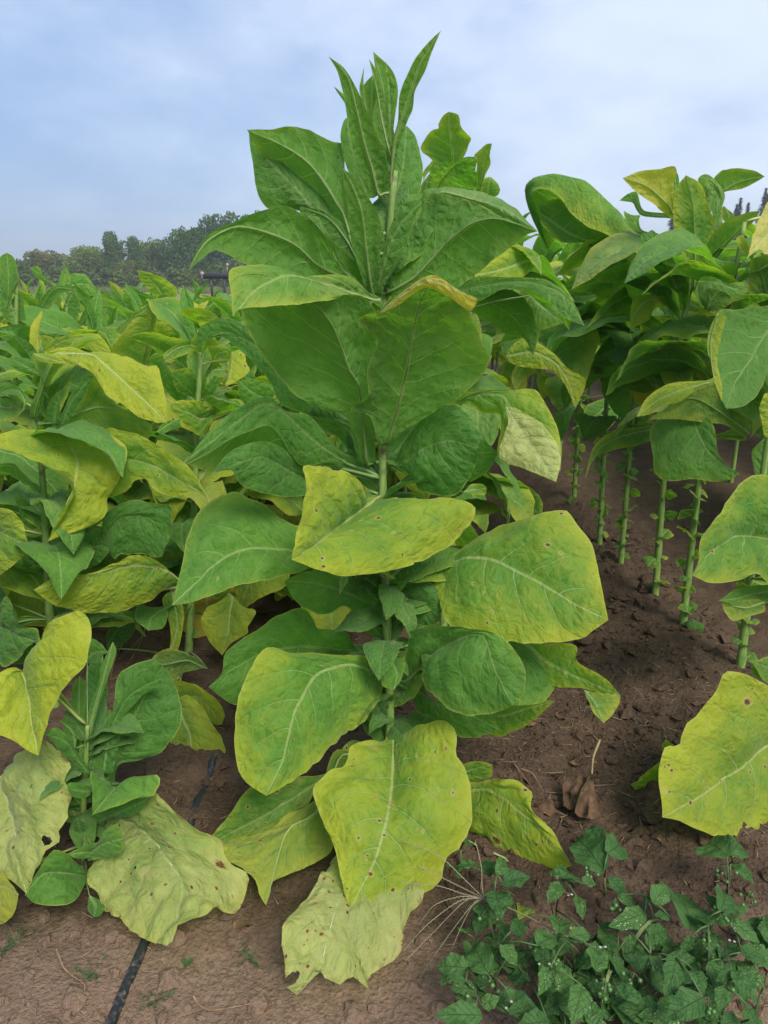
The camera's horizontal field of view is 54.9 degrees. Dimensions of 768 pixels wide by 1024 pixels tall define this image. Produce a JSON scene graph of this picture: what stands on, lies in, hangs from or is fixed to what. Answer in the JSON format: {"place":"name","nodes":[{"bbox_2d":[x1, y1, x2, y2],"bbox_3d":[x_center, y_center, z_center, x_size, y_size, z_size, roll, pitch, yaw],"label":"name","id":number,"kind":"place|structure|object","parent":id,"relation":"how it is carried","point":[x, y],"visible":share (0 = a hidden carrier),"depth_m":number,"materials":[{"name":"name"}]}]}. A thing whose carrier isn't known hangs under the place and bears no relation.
{"place":"outdoors","nodes":[
{"label":"outdoors","id":0,"kind":"place"},
{"bbox_2d":[19,283,230,292],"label":"field grass","id":1,"kind":"structure","parent":0,"point":[107,288],"depth_m":75.64,"materials":[{"name":"plant"}]},
{"bbox_2d":[0,286,767,1023],"bbox_3d":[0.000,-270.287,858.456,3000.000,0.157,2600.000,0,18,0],"label":"soil ground","id":2,"kind":"structure","parent":0,"point":[212,982],"depth_m":2.11,"materials":[{"name":"soil"}]},
{"bbox_2d":[0,934,22,956],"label":"seedling","id":3,"kind":"object","parent":2,"relation":"on","point":[5,951],"visible":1,"depth_m":1.70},
{"bbox_2d":[0,253,29,491],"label":"tobacco plant","id":4,"kind":"object","parent":2,"relation":"on","point":[13,311],"visible":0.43,"depth_m":3.34,"materials":[{"name":"green plant"}]},
{"bbox_2d":[0,309,30,484],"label":"tobacco plant","id":5,"kind":"object","parent":2,"relation":"on","point":[6,354],"visible":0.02,"depth_m":5.03,"materials":[{"name":"green plant"}]},
{"bbox_2d":[0,919,32,949],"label":"seedling","id":6,"kind":"object","parent":2,"relation":"on","point":[12,941],"visible":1,"depth_m":1.74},
{"bbox_2d":[0,312,33,480],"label":"tobacco plant","id":7,"kind":"object","parent":2,"relation":"on","point":[23,386],"visible":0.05,"depth_m":4.65,"materials":[{"name":"green plant"}]},
{"bbox_2d":[15,258,37,287],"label":"hedge shrub","id":8,"kind":"object","parent":2,"relation":"on","point":[26,275],"visible":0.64,"depth_m":93.53,"materials":[{"name":"green plant"}]},
{"bbox_2d":[20,278,34,296],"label":"tobacco plant","id":9,"kind":"object","parent":2,"relation":"on","point":[25,288],"visible":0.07,"depth_m":9.81,"materials":[{"name":"green plant"}]},
{"bbox_2d":[1,279,59,371],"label":"tobacco plant","id":10,"kind":"object","parent":2,"relation":"on","point":[29,299],"visible":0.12,"depth_m":5.41,"materials":[{"name":"green plant"}]},
{"bbox_2d":[0,330,68,626],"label":"tobacco plant","id":11,"kind":"object","parent":2,"relation":"on","point":[56,481],"visible":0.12,"depth_m":2.75,"materials":[{"name":"green plant"}]},
{"bbox_2d":[17,248,58,270],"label":"broadleaf tree","id":12,"kind":"object","parent":2,"relation":"on","point":[40,258],"visible":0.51,"depth_m":104.82,"materials":[{"name":"green plant"}]},
{"bbox_2d":[36,264,60,287],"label":"hedge shrub","id":13,"kind":"object","parent":2,"relation":"on","point":[48,274],"visible":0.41,"depth_m":94.00,"materials":[{"name":"green plant"}]},
{"bbox_2d":[50,270,61,284],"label":"hedge shrub","id":14,"kind":"object","parent":2,"relation":"on","point":[56,278],"visible":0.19,"depth_m":93.53,"materials":[{"name":"green plant"}]},
{"bbox_2d":[49,253,71,269],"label":"broadleaf tree","id":15,"kind":"object","parent":2,"relation":"on","point":[59,258],"visible":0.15,"depth_m":107.36,"materials":[{"name":"green plant"}]},
{"bbox_2d":[23,266,107,395],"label":"tobacco plant","id":16,"kind":"object","parent":2,"relation":"on","point":[55,292],"visible":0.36,"depth_m":4.33,"materials":[{"name":"green plant"}]},
{"bbox_2d":[55,947,84,990],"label":"dry stem","id":17,"kind":"object","parent":2,"relation":"on","point":[60,960],"visible":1,"depth_m":1.62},
{"bbox_2d":[0,311,142,525],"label":"tobacco plant","id":18,"kind":"object","parent":2,"relation":"on","point":[60,378],"visible":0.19,"depth_m":3.30,"materials":[{"name":"green plant"}]},
{"bbox_2d":[3,280,155,487],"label":"tobacco plant","id":19,"kind":"object","parent":2,"relation":"on","point":[58,321],"visible":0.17,"depth_m":3.76,"materials":[{"name":"green plant"}]},
{"bbox_2d":[68,264,94,284],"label":"hedge shrub","id":20,"kind":"object","parent":2,"relation":"on","point":[79,268],"visible":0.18,"depth_m":93.21,"materials":[{"name":"green plant"}]},
{"bbox_2d":[61,245,103,272],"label":"broadleaf tree","id":21,"kind":"object","parent":2,"relation":"on","point":[90,257],"visible":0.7,"depth_m":104.70,"materials":[{"name":"green plant"}]},
{"bbox_2d":[72,953,108,982],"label":"seedling","id":22,"kind":"object","parent":2,"relation":"on","point":[89,974],"visible":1,"depth_m":1.65,"materials":[{"name":"plant"}]},
{"bbox_2d":[81,266,113,288],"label":"hedge shrub","id":23,"kind":"object","parent":2,"relation":"on","point":[101,277],"visible":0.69,"depth_m":92.37,"materials":[{"name":"green plant"}]},
{"bbox_2d":[0,347,206,707],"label":"tobacco plant","id":24,"kind":"object","parent":2,"relation":"on","point":[97,449],"visible":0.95,"depth_m":2.35,"materials":[{"name":"green plant"}]},
{"bbox_2d":[40,327,182,504],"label":"tobacco plant","id":25,"kind":"object","parent":2,"relation":"on","point":[111,335],"visible":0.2,"depth_m":3.56,"materials":[{"name":"green plant"}]},
{"bbox_2d":[101,231,128,272],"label":"broadleaf tree","id":26,"kind":"object","parent":2,"relation":"on","point":[111,255],"visible":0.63,"depth_m":102.85,"materials":[{"name":"green plant"}]},
{"bbox_2d":[65,305,177,505],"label":"tobacco plant","id":27,"kind":"object","parent":2,"relation":"on","point":[107,320],"visible":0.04,"depth_m":4.19,"materials":[{"name":"green plant"}]},
{"bbox_2d":[0,610,248,945],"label":"tobacco plant","id":28,"kind":"object","parent":2,"relation":"on","point":[184,871],"visible":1,"depth_m":1.79,"materials":[{"name":"green plant"}]},
{"bbox_2d":[108,270,140,287],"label":"hedge shrub","id":29,"kind":"object","parent":2,"relation":"on","point":[121,280],"visible":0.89,"depth_m":92.55,"materials":[{"name":"green plant"}]},
{"bbox_2d":[114,260,140,276],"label":"broadleaf tree","id":30,"kind":"object","parent":2,"relation":"on","point":[127,266],"visible":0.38,"depth_m":101.79,"materials":[{"name":"green plant"}]},
{"bbox_2d":[108,281,150,308],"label":"tobacco plant","id":31,"kind":"object","parent":2,"relation":"on","point":[118,289],"visible":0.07,"depth_m":7.42,"materials":[{"name":"green plant"}]},
{"bbox_2d":[106,287,153,324],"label":"tobacco plant","id":32,"kind":"object","parent":2,"relation":"on","point":[124,300],"visible":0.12,"depth_m":4.99,"materials":[{"name":"green plant"}]},
{"bbox_2d":[125,235,145,265],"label":"broadleaf tree","id":33,"kind":"object","parent":2,"relation":"on","point":[136,253],"visible":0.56,"depth_m":103.35,"materials":[{"name":"green plant"}]},
{"bbox_2d":[78,283,211,378],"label":"tobacco plant","id":34,"kind":"object","parent":2,"relation":"on","point":[135,300],"visible":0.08,"depth_m":4.62,"materials":[{"name":"green plant"}]},
{"bbox_2d":[134,260,158,286],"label":"hedge shrub","id":35,"kind":"object","parent":2,"relation":"on","point":[146,266],"visible":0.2,"depth_m":94.66,"materials":[{"name":"green plant"}]},
{"bbox_2d":[133,237,163,268],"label":"broadleaf tree","id":36,"kind":"object","parent":2,"relation":"on","point":[151,251],"visible":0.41,"depth_m":106.34,"materials":[{"name":"green plant"}]},
{"bbox_2d":[136,990,176,1010],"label":"seedling","id":37,"kind":"object","parent":2,"relation":"on","point":[162,996],"visible":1,"depth_m":1.60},
{"bbox_2d":[105,753,217,1023],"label":"drip hose","id":38,"kind":"object","parent":2,"relation":"on","point":[124,988],"visible":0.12,"depth_m":1.67,"materials":[{"name":"black plastic"}]},
{"bbox_2d":[149,266,178,286],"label":"hedge shrub","id":39,"kind":"object","parent":2,"relation":"on","point":[169,274],"visible":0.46,"depth_m":93.71,"materials":[{"name":"green plant"}]},
{"bbox_2d":[153,252,179,272],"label":"broadleaf tree","id":40,"kind":"object","parent":2,"relation":"on","point":[160,267],"visible":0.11,"depth_m":105.64,"materials":[{"name":"green plant"}]},
{"bbox_2d":[157,225,209,274],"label":"broadleaf tree","id":41,"kind":"object","parent":2,"relation":"on","point":[182,255],"visible":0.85,"depth_m":102.71,"materials":[{"name":"green plant"}]},
{"bbox_2d":[110,270,259,501],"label":"tobacco plant","id":42,"kind":"object","parent":2,"relation":"on","point":[159,287],"visible":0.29,"depth_m":3.41,"materials":[{"name":"green plant"}]},
{"bbox_2d":[173,268,200,287],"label":"hedge shrub","id":43,"kind":"object","parent":2,"relation":"on","point":[184,278],"visible":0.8,"depth_m":93.93,"materials":[{"name":"green plant"}]},
{"bbox_2d":[178,288,200,300],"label":"tobacco plant","id":44,"kind":"object","parent":2,"relation":"on","point":[192,295],"visible":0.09,"depth_m":9.82,"materials":[{"name":"green plant"}]},
{"bbox_2d":[151,296,231,389],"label":"tobacco plant","id":45,"kind":"object","parent":2,"relation":"on","point":[203,305],"visible":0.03,"depth_m":5.84,"materials":[{"name":"green plant"}]},
{"bbox_2d":[104,285,283,638],"bbox_3d":[-0.721,-0.239,3.315,0.911,1.495,0.918,-13,22,-35],"label":"tobacco plant","id":46,"kind":"object","parent":2,"relation":"on","point":[168,309],"visible":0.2,"depth_m":3.09,"materials":[{"name":"green plant"}]},
{"bbox_2d":[180,277,211,299],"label":"tobacco plant","id":47,"kind":"object","parent":2,"relation":"on","point":[196,286],"visible":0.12,"depth_m":10.22,"materials":[{"name":"green plant"}]},
{"bbox_2d":[106,308,293,752],"bbox_3d":[-0.744,-0.001,2.633,0.648,1.384,0.969,3,18,11],"label":"tobacco plant","id":48,"kind":"object","parent":2,"relation":"on","point":[227,620],"visible":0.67,"depth_m":2.65,"materials":[{"name":"green plant"}]},
{"bbox_2d":[166,333,237,431],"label":"tobacco plant","id":49,"kind":"object","parent":2,"relation":"on","point":[218,371],"visible":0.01,"depth_m":5.26,"materials":[{"name":"green plant"}]},
{"bbox_2d":[191,269,215,286],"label":"hedge shrub","id":50,"kind":"object","parent":2,"relation":"on","point":[203,282],"visible":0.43,"depth_m":94.97,"materials":[{"name":"green plant"}]},
{"bbox_2d":[185,213,225,271],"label":"broadleaf tree","id":51,"kind":"object","parent":2,"relation":"on","point":[202,230],"visible":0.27,"depth_m":103.65,"materials":[{"name":"green plant"}]},
{"bbox_2d":[200,263,228,295],"bbox_3d":[-5.423,-8.658,28.936,3.345,2.042,0.905,0,18,0],"label":"field implement","id":52,"kind":"object","parent":2,"relation":"on","point":[211,276],"visible":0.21,"depth_m":28.51,"materials":[{"name":"metal"}]},
{"bbox_2d":[195,290,239,344],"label":"tobacco plant","id":53,"kind":"object","parent":2,"relation":"on","point":[222,296],"visible":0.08,"depth_m":6.78,"materials":[{"name":"green plant"}]},
{"bbox_2d":[192,995,255,1010],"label":"dry stem","id":54,"kind":"object","parent":2,"relation":"on","point":[200,1005],"visible":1,"depth_m":1.53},
{"bbox_2d":[207,257,241,287],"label":"hedge shrub","id":55,"kind":"object","parent":2,"relation":"on","point":[216,268],"visible":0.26,"depth_m":93.28,"materials":[{"name":"green plant"}]},
{"bbox_2d":[204,211,246,265],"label":"broadleaf tree","id":56,"kind":"object","parent":2,"relation":"on","point":[224,221],"visible":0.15,"depth_m":104.27,"materials":[{"name":"green plant"}]},
{"bbox_2d":[183,364,286,504],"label":"tobacco plant","id":57,"kind":"object","parent":2,"relation":"on","point":[259,372],"depth_m":4.24,"materials":[{"name":"green plant"}]},
{"bbox_2d":[235,936,259,967],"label":"seedling","id":58,"kind":"object","parent":2,"relation":"on","point":[249,958],"visible":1,"depth_m":1.70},
{"bbox_2d":[199,294,328,525],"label":"tobacco plant","id":59,"kind":"object","parent":2,"relation":"on","point":[223,306],"visible":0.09,"depth_m":3.72,"materials":[{"name":"green plant"}]},
{"bbox_2d":[228,376,351,628],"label":"tobacco plant","id":60,"kind":"object","parent":2,"relation":"on","point":[246,595],"visible":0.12,"depth_m":2.90,"materials":[{"name":"green plant"}]},
{"bbox_2d":[255,433,377,600],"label":"tobacco plant","id":61,"kind":"object","parent":2,"relation":"on","point":[341,447],"visible":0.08,"depth_m":3.38,"materials":[{"name":"green plant"}]},
{"bbox_2d":[0,497,767,1023],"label":"soil clods","id":62,"kind":"object","parent":2,"relation":"on","point":[74,999],"visible":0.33,"depth_m":1.99,"materials":[{"name":"soil"}]},
{"bbox_2d":[5,621,767,1023],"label":"straw bits","id":63,"kind":"object","parent":2,"relation":"on","point":[465,763],"visible":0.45,"depth_m":2.23,"materials":[{"name":"plant"}]},
{"bbox_2d":[172,31,620,994],"bbox_3d":[0.032,0.049,1.668,1.051,2.027,0.813,0,18,0],"label":"tobacco plant","id":64,"kind":"object","parent":2,"relation":"on","point":[308,283],"visible":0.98,"depth_m":1.73,"materials":[{"name":"green plant"}]},
{"bbox_2d":[376,174,507,545],"bbox_3d":[0.172,-0.477,3.388,0.852,1.961,0.817,0,18,0],"label":"tobacco plant","id":65,"kind":"object","parent":2,"relation":"on","point":[481,522],"visible":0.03,"depth_m":3.42,"materials":[{"name":"green plant"}]},
{"bbox_2d":[215,597,704,928],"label":"leaf litter","id":66,"kind":"object","parent":2,"relation":"on","point":[220,781],"visible":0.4,"depth_m":2.40,"materials":[{"name":"plant"}]},
{"bbox_2d":[460,838,473,861],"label":"nightshade weed","id":67,"kind":"object","parent":2,"relation":"on","point":[467,842],"visible":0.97,"depth_m":1.80,"materials":[{"name":"green plant"}]},
{"bbox_2d":[390,112,583,625],"bbox_3d":[0.308,-0.296,2.571,0.648,1.963,0.772,3,18,11],"label":"tobacco plant","id":68,"kind":"object","parent":2,"relation":"on","point":[502,306],"visible":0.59,"depth_m":2.39,"materials":[{"name":"green plant"}]},
{"bbox_2d":[446,856,529,960],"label":"nightshade weed","id":69,"kind":"object","parent":2,"relation":"on","point":[498,904],"visible":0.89,"depth_m":1.65,"materials":[{"name":"green plant"}]},
{"bbox_2d":[481,325,501,372],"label":"tobacco plant","id":70,"kind":"object","parent":2,"relation":"on","point":[484,328],"visible":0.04,"depth_m":8.00,"materials":[{"name":"green plant"}]},
{"bbox_2d":[474,276,518,369],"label":"tobacco plant","id":71,"kind":"object","parent":2,"relation":"on","point":[500,355],"visible":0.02,"depth_m":8.49,"materials":[{"name":"green plant"}]},
{"bbox_2d":[435,904,562,1023],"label":"nightshade weed","id":72,"kind":"object","parent":2,"relation":"on","point":[479,961],"visible":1,"depth_m":1.49,"materials":[{"name":"green plant"}]},
{"bbox_2d":[485,212,536,389],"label":"tobacco plant","id":73,"kind":"object","parent":2,"relation":"on","point":[496,346],"visible":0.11,"depth_m":7.00,"materials":[{"name":"green plant"}]},
{"bbox_2d":[492,232,566,388],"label":"tobacco plant","id":74,"kind":"object","parent":2,"relation":"on","point":[540,247],"visible":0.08,"depth_m":5.83,"materials":[{"name":"green plant"}]},
{"bbox_2d":[531,807,543,819],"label":"dead leaf","id":75,"kind":"object","parent":2,"relation":"on","point":[537,812],"visible":0.43,"depth_m":2.11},
{"bbox_2d":[534,798,556,815],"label":"dead leaf","id":76,"kind":"object","parent":2,"relation":"on","point":[546,806],"visible":0.98,"depth_m":2.14,"materials":[{"name":"plant"}]},
{"bbox_2d":[510,234,582,470],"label":"tobacco plant","id":77,"kind":"object","parent":2,"relation":"on","point":[549,385],"visible":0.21,"depth_m":5.33,"materials":[{"name":"green plant"}]},
{"bbox_2d":[527,261,617,497],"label":"tobacco plant","id":78,"kind":"object","parent":2,"relation":"on","point":[562,417],"visible":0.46,"depth_m":4.56,"materials":[{"name":"green plant"}]},
{"bbox_2d":[546,863,606,946],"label":"nightshade weed","id":79,"kind":"object","parent":2,"relation":"on","point":[556,890],"visible":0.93,"depth_m":1.64,"materials":[{"name":"green plant"}]},
{"bbox_2d":[528,914,636,1023],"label":"nightshade weed","id":80,"kind":"object","parent":2,"relation":"on","point":[563,992],"visible":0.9,"depth_m":1.49,"materials":[{"name":"green plant"}]},
{"bbox_2d":[563,739,601,818],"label":"wilted leaf","id":81,"kind":"object","parent":2,"relation":"on","point":[579,795],"visible":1,"depth_m":2.15,"materials":[{"name":"plant"}]},
{"bbox_2d":[499,173,680,544],"bbox_3d":[1.030,-0.615,3.637,0.942,1.913,1.140,4,18,13],"label":"tobacco plant","id":82,"kind":"object","parent":2,"relation":"on","point":[565,209],"visible":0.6,"depth_m":3.32,"materials":[{"name":"green plant"}]},
{"bbox_2d":[569,825,629,895],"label":"nightshade weed","id":83,"kind":"object","parent":2,"relation":"on","point":[594,847],"visible":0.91,"depth_m":1.78,"materials":[{"name":"green plant"}]},
{"bbox_2d":[553,236,715,563],"bbox_3d":[1.190,-0.449,3.545,0.953,1.642,0.951,0,18,0],"label":"tobacco plant","id":84,"kind":"object","parent":2,"relation":"on","point":[639,309],"visible":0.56,"depth_m":3.42,"materials":[{"name":"green plant"}]},
{"bbox_2d":[598,883,674,957],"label":"nightshade weed","id":85,"kind":"object","parent":2,"relation":"on","point":[632,916],"visible":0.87,"depth_m":1.61,"materials":[{"name":"green plant"}]},
{"bbox_2d":[587,922,707,1023],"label":"nightshade weed","id":86,"kind":"object","parent":2,"relation":"on","point":[628,1003],"visible":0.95,"depth_m":1.45,"materials":[{"name":"green plant"}]},
{"bbox_2d":[547,166,764,595],"bbox_3d":[1.220,-0.450,3.169,1.077,1.886,0.481,7,19,21],"label":"tobacco plant","id":87,"kind":"object","parent":2,"relation":"on","point":[687,203],"visible":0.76,"depth_m":3.00,"materials":[{"name":"green plant"}]},
{"bbox_2d":[651,254,681,422],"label":"tobacco plant","id":88,"kind":"object","parent":2,"relation":"on","point":[658,313],"depth_m":6.24,"materials":[{"name":"green plant"}]},
{"bbox_2d":[605,202,767,625],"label":"tobacco plant","id":89,"kind":"object","parent":2,"relation":"on","point":[683,436],"visible":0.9,"depth_m":2.72,"materials":[{"name":"green plant"}]},
{"bbox_2d":[681,619,703,632],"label":"seedling","id":90,"kind":"object","parent":2,"relation":"on","point":[694,624],"visible":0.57,"depth_m":3.13,"materials":[{"name":"green plant"}]},
{"bbox_2d":[631,657,767,835],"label":"tobacco plant","id":91,"kind":"object","parent":2,"relation":"on","point":[709,773],"visible":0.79,"depth_m":2.07,"materials":[{"name":"yellow plant"}]},
{"bbox_2d":[657,240,747,380],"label":"tobacco plant","id":92,"kind":"object","parent":2,"relation":"on","point":[727,255],"visible":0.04,"depth_m":5.53,"materials":[{"name":"green plant"}]},
{"bbox_2d":[673,883,750,965],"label":"nightshade weed","id":93,"kind":"object","parent":2,"relation":"on","point":[723,903],"visible":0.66,"depth_m":1.63,"materials":[{"name":"green plant"}]},
{"bbox_2d":[661,881,766,1023],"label":"nightshade weed","id":94,"kind":"object","parent":2,"relation":"on","point":[726,981],"visible":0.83,"depth_m":1.51,"materials":[{"name":"green plant"}]},
{"bbox_2d":[692,306,767,667],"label":"tobacco plant","id":95,"kind":"object","parent":2,"relation":"on","point":[733,545],"visible":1,"depth_m":2.25,"materials":[{"name":"green plant"}]},
{"bbox_2d":[695,834,767,945],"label":"nightshade weed","id":96,"kind":"object","parent":2,"relation":"on","point":[720,846],"visible":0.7,"depth_m":1.72,"materials":[{"name":"green plant"}]},
{"bbox_2d":[704,208,766,482],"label":"tobacco plant","id":97,"kind":"object","parent":2,"relation":"on","point":[750,230],"visible":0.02,"depth_m":5.04,"materials":[{"name":"green plant"}]},
{"bbox_2d":[725,835,753,884],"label":"nightshade weed","id":98,"kind":"object","parent":2,"relation":"on","point":[739,852],"visible":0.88,"depth_m":1.78,"materials":[{"name":"green plant"}]},
{"bbox_2d":[716,250,764,441],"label":"tobacco plant","id":99,"kind":"object","parent":2,"relation":"on","point":[759,432],"visible":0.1,"depth_m":4.35,"materials":[{"name":"green plant"}]},
{"bbox_2d":[741,251,756,280],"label":"tobacco plant","id":100,"kind":"object","parent":2,"relation":"on","point":[749,258],"visible":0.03,"depth_m":7.04,"materials":[{"name":"green plant"}]},
{"bbox_2d":[736,943,767,1009],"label":"nightshade weed","id":101,"kind":"object","parent":2,"relation":"on","point":[749,966],"visible":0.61,"depth_m":1.54,"materials":[{"name":"green plant"}]},
{"bbox_2d":[738,188,767,280],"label":"conifer tree","id":102,"kind":"object","parent":2,"relation":"on","point":[764,201],"visible":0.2,"depth_m":108.36,"materials":[{"name":"green plant"}]},
{"bbox_2d":[750,420,761,437],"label":"tobacco plant","id":103,"kind":"object","parent":2,"relation":"on","point":[756,424],"visible":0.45,"depth_m":3.93,"materials":[{"name":"green plant"}]},
{"bbox_2d":[0,0,767,277],"label":"sky","id":104,"kind":"structure","parent":0,"point":[128,118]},
{"bbox_2d":[401,840,660,1002],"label":"finger grass","id":105,"kind":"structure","parent":0,"point":[638,934],"depth_m":1.62,"materials":[{"name":"plant"}]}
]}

